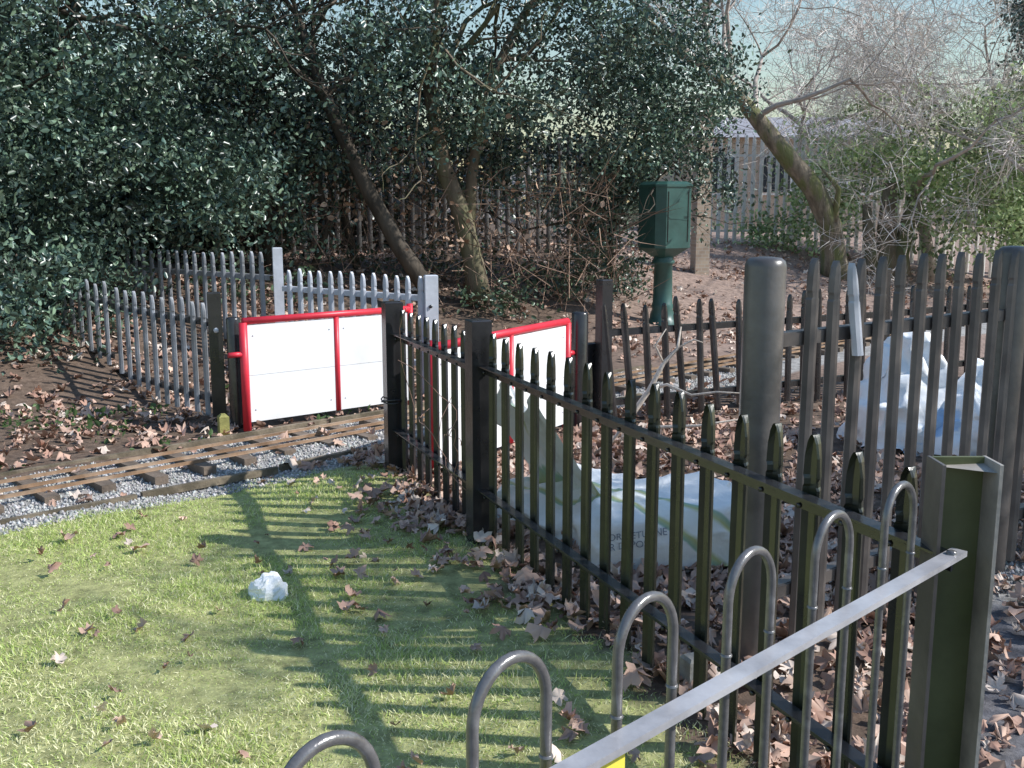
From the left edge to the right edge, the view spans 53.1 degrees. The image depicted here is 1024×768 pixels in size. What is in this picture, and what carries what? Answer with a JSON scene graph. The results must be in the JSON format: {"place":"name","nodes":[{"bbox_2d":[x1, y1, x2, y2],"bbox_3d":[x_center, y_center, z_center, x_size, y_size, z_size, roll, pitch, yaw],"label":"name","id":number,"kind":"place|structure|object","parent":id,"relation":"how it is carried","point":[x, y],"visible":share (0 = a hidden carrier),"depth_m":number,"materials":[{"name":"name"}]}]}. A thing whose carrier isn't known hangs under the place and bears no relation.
{"place":"outdoors","nodes":[
{"label":"outdoors","id":0,"kind":"place"},
{"bbox_2d":[0,465,755,767],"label":"grass","id":1,"kind":"structure","parent":0,"point":[230,749],"depth_m":3.90,"materials":[{"name":"green plant"}]},
{"bbox_2d":[0,207,1023,767],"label":"ground","id":2,"kind":"structure","parent":0,"point":[446,581],"depth_m":4.24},
{"bbox_2d":[7,275,226,425],"bbox_3d":[-3.768,-0.450,9.317,0.160,1.050,4.637,-9,14,-43],"label":"palisade fence","id":3,"kind":"object","parent":2,"relation":"on","point":[217,396],"visible":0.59,"depth_m":8.34,"materials":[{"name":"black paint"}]},
{"bbox_2d":[0,0,326,375],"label":"holly tree","id":4,"kind":"object","parent":2,"relation":"on","point":[33,68],"visible":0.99,"depth_m":10.07,"materials":[{"name":"green plant"}]},
{"bbox_2d":[0,362,369,470],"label":"fallen leaves","id":5,"kind":"object","parent":2,"relation":"on","point":[102,414],"visible":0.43,"depth_m":7.67,"materials":[{"name":"brown plant"}]},
{"bbox_2d":[217,413,229,435],"bbox_3d":[-2.080,0.307,7.386,0.070,0.190,0.070,-5,11,-28],"label":"timber stub","id":6,"kind":"object","parent":2,"relation":"on","point":[223,421],"visible":0.77,"depth_m":7.35,"materials":[{"name":"yellow wood"}]},
{"bbox_2d":[226,317,242,428],"bbox_3d":[-2.060,-0.063,7.625,0.100,0.876,0.100,0,10,0],"label":"gate post","id":7,"kind":"object","parent":2,"relation":"on","point":[234,373],"visible":0.82,"depth_m":7.58,"materials":[{"name":"black paint"}]},
{"bbox_2d":[248,572,289,601],"bbox_3d":[-1.040,0.862,4.365,0.182,0.118,0.167,0,10,0],"label":"white paper lump","id":8,"kind":"object","parent":2,"relation":"on","point":[266,586],"visible":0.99,"depth_m":4.32,"materials":[{"name":"white paper"}]},
{"bbox_2d":[114,246,438,392],"bbox_3d":[-2.528,-0.692,9.997,4.717,1.290,0.149,7,12,36],"label":"galvanised palisade fence","id":9,"kind":"object","parent":2,"relation":"on","point":[427,300],"visible":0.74,"depth_m":9.70,"materials":[{"name":"grey metal"}]},
{"bbox_2d":[0,1,555,265],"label":"evergreen hedge","id":10,"kind":"object","parent":2,"relation":"on","point":[320,221],"visible":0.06,"depth_m":16.71,"materials":[{"name":"green plant"}]},
{"bbox_2d":[17,510,584,764],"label":"fallen leaves","id":11,"kind":"object","parent":2,"relation":"on","point":[558,695],"visible":0.97,"depth_m":3.82,"materials":[{"name":"brown plant"}]},
{"bbox_2d":[0,131,606,254],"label":"boundary palisade fence","id":12,"kind":"object","parent":2,"relation":"on","point":[415,210],"depth_m":16.31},
{"bbox_2d":[227,303,412,430],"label":"red white gate","id":13,"kind":"structure","parent":2,"relation":"on","point":[335,341],"depth_m":7.80,"materials":[{"name":"metal"}]},
{"bbox_2d":[0,364,651,524],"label":"timber edging","id":14,"kind":"object","parent":2,"relation":"on","point":[194,485],"visible":0.37,"depth_m":6.47,"materials":[{"name":"brown wood"}]},
{"bbox_2d":[64,0,605,292],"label":"holly tree","id":15,"kind":"object","parent":2,"relation":"on","point":[312,77],"visible":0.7,"depth_m":11.99,"materials":[{"name":"green plant"}]},
{"bbox_2d":[183,28,604,271],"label":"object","id":16,"kind":"object","parent":15,"relation":"attached to","point":[434,211],"visible":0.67,"depth_m":12.47,"materials":[{"name":"brown plant"}]},
{"bbox_2d":[119,218,652,322],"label":"undergrowth","id":17,"kind":"object","parent":2,"relation":"on","point":[494,298],"visible":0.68,"depth_m":13.49,"materials":[{"name":"brown plant"}]},
{"bbox_2d":[0,366,784,534],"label":"ballast","id":18,"kind":"structure","parent":2,"relation":"on","point":[17,511],"depth_m":6.25,"materials":[{"name":"gravel"}]},
{"bbox_2d":[179,91,683,330],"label":"dry stems","id":19,"kind":"object","parent":2,"relation":"on","point":[479,212],"visible":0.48,"depth_m":12.94,"materials":[{"name":"brown plant"}]},
{"bbox_2d":[0,325,964,513],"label":"railway track","id":20,"kind":"structure","parent":2,"relation":"on","point":[27,484],"depth_m":6.65,"materials":[{"name":"brown wood"}]},
{"bbox_2d":[430,318,574,476],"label":"red white gate","id":21,"kind":"structure","parent":2,"relation":"on","point":[557,339],"depth_m":7.00,"materials":[{"name":"paint"}]},
{"bbox_2d":[251,0,761,301],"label":"holly tree","id":22,"kind":"object","parent":2,"relation":"on","point":[630,43],"visible":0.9,"depth_m":12.74,"materials":[{"name":"green plant"}]},
{"bbox_2d":[0,240,1023,767],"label":"fallen leaves","id":23,"kind":"object","parent":2,"relation":"on","point":[538,596],"depth_m":5.28,"materials":[{"name":"brown plant"}]},
{"bbox_2d":[571,311,587,426],"bbox_3d":[0.500,-0.080,7.602,0.124,0.918,0.124,0,10,0],"label":"gate post","id":24,"kind":"object","parent":2,"relation":"on","point":[579,335],"visible":0.77,"depth_m":7.52,"materials":[{"name":"metal"}]},
{"bbox_2d":[411,0,809,307],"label":"holly tree","id":25,"kind":"object","parent":2,"relation":"on","point":[631,197],"visible":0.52,"depth_m":14.45,"materials":[{"name":"green plant"}]},
{"bbox_2d":[497,382,731,574],"bbox_3d":[0.594,0.386,5.173,1.015,0.800,1.445,-7,12,-34],"label":"builders bag","id":26,"kind":"object","parent":2,"relation":"on","point":[721,519],"visible":0.46,"depth_m":4.80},
{"bbox_2d":[284,481,966,767],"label":"hoop top railing","id":27,"kind":"object","parent":2,"relation":"on","point":[667,717],"visible":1,"depth_m":1.71,"materials":[{"name":"metal"}]},
{"bbox_2d":[600,754,624,767],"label":"yellow sign","id":28,"kind":"object","parent":27,"relation":"attached to","point":[618,762],"visible":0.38,"depth_m":1.47,"materials":[{"name":"yellow plastic"}]},
{"bbox_2d":[638,181,692,325],"bbox_3d":[2.000,-1.670,13.515,0.600,1.965,0.600,-5,11,-28],"label":"green cabinet post","id":29,"kind":"object","parent":2,"relation":"on","point":[670,230],"visible":0.77,"depth_m":13.24,"materials":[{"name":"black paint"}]},
{"bbox_2d":[373,113,998,224],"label":"distant trees","id":30,"kind":"object","parent":2,"relation":"on","point":[562,177],"depth_m":41.17,"materials":[{"name":"brown plant"}]},
{"bbox_2d":[679,652,693,683],"bbox_3d":[0.620,1.001,3.507,0.070,0.150,0.070,-4,11,-23],"label":"concrete stub","id":31,"kind":"object","parent":2,"relation":"on","point":[686,665],"visible":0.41,"depth_m":3.48,"materials":[{"name":"grey concrete"}]},
{"bbox_2d":[381,301,1003,767],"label":"black palisade fence","id":32,"kind":"object","parent":2,"relation":"on","point":[961,505],"visible":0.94,"depth_m":3.21,"materials":[{"name":"metal"}]},
{"bbox_2d":[381,396,401,404],"bbox_3d":[-0.720,0.096,6.252,0.164,0.033,0.164,0,10,0],"label":"chain","id":33,"kind":"object","parent":32,"relation":"attached to","point":[391,400],"visible":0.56,"depth_m":6.18,"materials":[{"name":"black paint"}]},
{"bbox_2d":[398,308,465,489],"bbox_3d":[-0.397,0.099,5.314,0.426,1.049,0.913,-3,11,-19],"label":"dry vine","id":34,"kind":"object","parent":32,"relation":"attached to","point":[441,417],"visible":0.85,"depth_m":5.21,"materials":[{"name":"brown plant"}]},
{"bbox_2d":[690,93,713,274],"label":"brick pillar","id":35,"kind":"structure","parent":2,"relation":"on","point":[699,256],"depth_m":16.72,"materials":[{"name":"brick"}]},
{"bbox_2d":[657,138,906,228],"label":"walls","id":36,"kind":"structure","parent":2,"relation":"on","point":[741,166],"depth_m":31.19,"materials":[{"name":"brick"}]},
{"bbox_2d":[713,157,891,194],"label":"windows","id":37,"kind":"structure","parent":36,"relation":"attached to","point":[781,175],"depth_m":30.97,"materials":[{"name":"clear glass"}]},
{"bbox_2d":[606,0,958,280],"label":"leaning tree","id":38,"kind":"object","parent":2,"relation":"on","point":[806,179],"visible":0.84,"depth_m":18.08,"materials":[{"name":"brown plant"}]},
{"bbox_2d":[588,268,990,423],"bbox_3d":[2.646,-0.390,8.690,4.733,1.150,0.215,-5,11,-27],"label":"leaning palisade fence","id":39,"kind":"object","parent":2,"relation":"on","point":[600,353],"visible":0.54,"depth_m":7.98,"materials":[{"name":"black paint"}]},
{"bbox_2d":[618,0,1023,241],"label":"bare tree","id":40,"kind":"object","parent":2,"relation":"on","point":[803,109],"visible":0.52,"depth_m":20.69,"materials":[{"name":"brown plant"}]},
{"bbox_2d":[690,134,1017,276],"bbox_3d":[8.051,-3.574,21.039,8.914,3.007,0.079,-1,10,-3],"label":"boundary palisade fence","id":41,"kind":"object","parent":2,"relation":"on","point":[753,155],"visible":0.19,"depth_m":20.84,"materials":[{"name":"grey metal"}]},
{"bbox_2d":[716,61,1023,287],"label":"laurel shrub","id":42,"kind":"object","parent":2,"relation":"on","point":[1013,210],"visible":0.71,"depth_m":19.16,"materials":[{"name":"green plant"}]},
{"bbox_2d":[739,246,1023,660],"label":"tall palisade fence","id":43,"kind":"object","parent":2,"relation":"on","point":[766,338],"visible":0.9,"depth_m":3.90,"materials":[{"name":"grey metal"}]},
{"bbox_2d":[750,0,1023,299],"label":"bare tree","id":44,"kind":"object","parent":2,"relation":"on","point":[931,259],"visible":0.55,"depth_m":19.41,"materials":[{"name":"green plant"}]},
{"bbox_2d":[775,0,1023,244],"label":"bare tree","id":45,"kind":"object","parent":2,"relation":"on","point":[930,46],"visible":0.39,"depth_m":20.80,"materials":[{"name":"grey plant"}]},
{"bbox_2d":[839,330,982,457],"bbox_3d":[2.894,0.012,6.971,1.339,0.894,0.949,9,14,43],"label":"white bag","id":46,"kind":"object","parent":2,"relation":"on","point":[904,389],"visible":0.3,"depth_m":6.82,"materials":[{"name":"white plastic"}]},
{"bbox_2d":[826,0,1023,253],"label":"bare tree","id":47,"kind":"object","parent":2,"relation":"on","point":[965,137],"visible":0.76,"depth_m":18.09,"materials":[{"name":"brown plant"}]},
{"bbox_2d":[914,547,1023,596],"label":"gravel","id":48,"kind":"structure","parent":2,"relation":"on","point":[1016,571],"depth_m":4.56,"materials":[{"name":"gravel"}]},
{"bbox_2d":[958,0,1023,247],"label":"conifer tree","id":49,"kind":"object","parent":2,"relation":"on","point":[1020,17],"visible":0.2,"depth_m":19.83,"materials":[{"name":"green plant"}]},
{"bbox_2d":[3,0,1023,206],"label":"sky","id":50,"kind":"structure","parent":0,"point":[761,5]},
{"bbox_2d":[670,117,924,137],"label":"roof","id":51,"kind":"structure","parent":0,"point":[750,135],"depth_m":31.80,"materials":[{"name":"stone"}]}
]}

